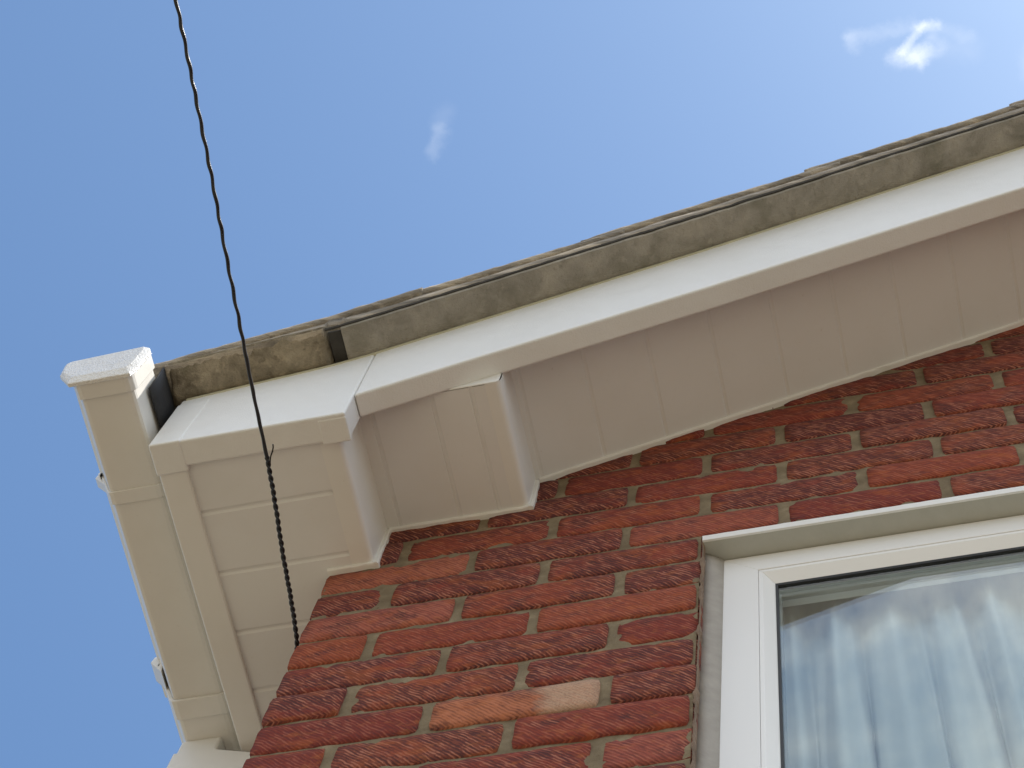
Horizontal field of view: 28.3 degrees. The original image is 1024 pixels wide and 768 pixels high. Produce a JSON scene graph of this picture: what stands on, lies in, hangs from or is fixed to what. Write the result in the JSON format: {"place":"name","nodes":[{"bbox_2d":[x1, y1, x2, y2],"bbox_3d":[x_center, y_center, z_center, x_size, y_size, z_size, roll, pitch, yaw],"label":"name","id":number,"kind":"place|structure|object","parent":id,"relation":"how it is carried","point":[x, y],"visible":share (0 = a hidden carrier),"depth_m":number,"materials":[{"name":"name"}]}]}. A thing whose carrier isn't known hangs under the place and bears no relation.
{"place":"outdoors","nodes":[
{"label":"outdoors","id":0,"kind":"place"},
{"bbox_2d":[0,0,1023,767],"label":"sky","id":1,"kind":"structure","parent":0,"point":[362,152],"materials":[{"name":"blue"}]},
{"label":"ground","id":2,"kind":"structure","parent":0,"visible":0},
{"bbox_2d":[60,99,1023,767],"bbox_3d":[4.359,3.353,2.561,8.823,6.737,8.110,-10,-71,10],"label":"brick house","id":3,"kind":"structure","parent":2,"relation":"on","point":[620,497],"depth_m":3.02,"materials":[{"name":"brick"}]},
{"bbox_2d":[173,0,299,648],"bbox_3d":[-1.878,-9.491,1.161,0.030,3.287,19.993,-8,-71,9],"label":"overhead cable","id":4,"kind":"object","parent":3,"relation":"attached to","point":[273,492],"visible":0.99,"depth_m":2.74,"materials":[{"name":"black plastic"}]},
{"bbox_2d":[690,515,1023,767],"bbox_3d":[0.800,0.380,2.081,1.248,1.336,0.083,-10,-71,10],"label":"window","id":5,"kind":"structure","parent":3,"relation":"in","point":[739,693],"depth_m":2.68,"materials":[{"name":"plastic"}]},
{"bbox_2d":[783,572,1023,767],"bbox_3d":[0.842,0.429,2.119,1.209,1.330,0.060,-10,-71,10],"label":"curtain","id":6,"kind":"object","parent":3,"relation":"hanging from","point":[931,676],"visible":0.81,"depth_m":2.54,"materials":[{"name":"white fabric"}]}
]}

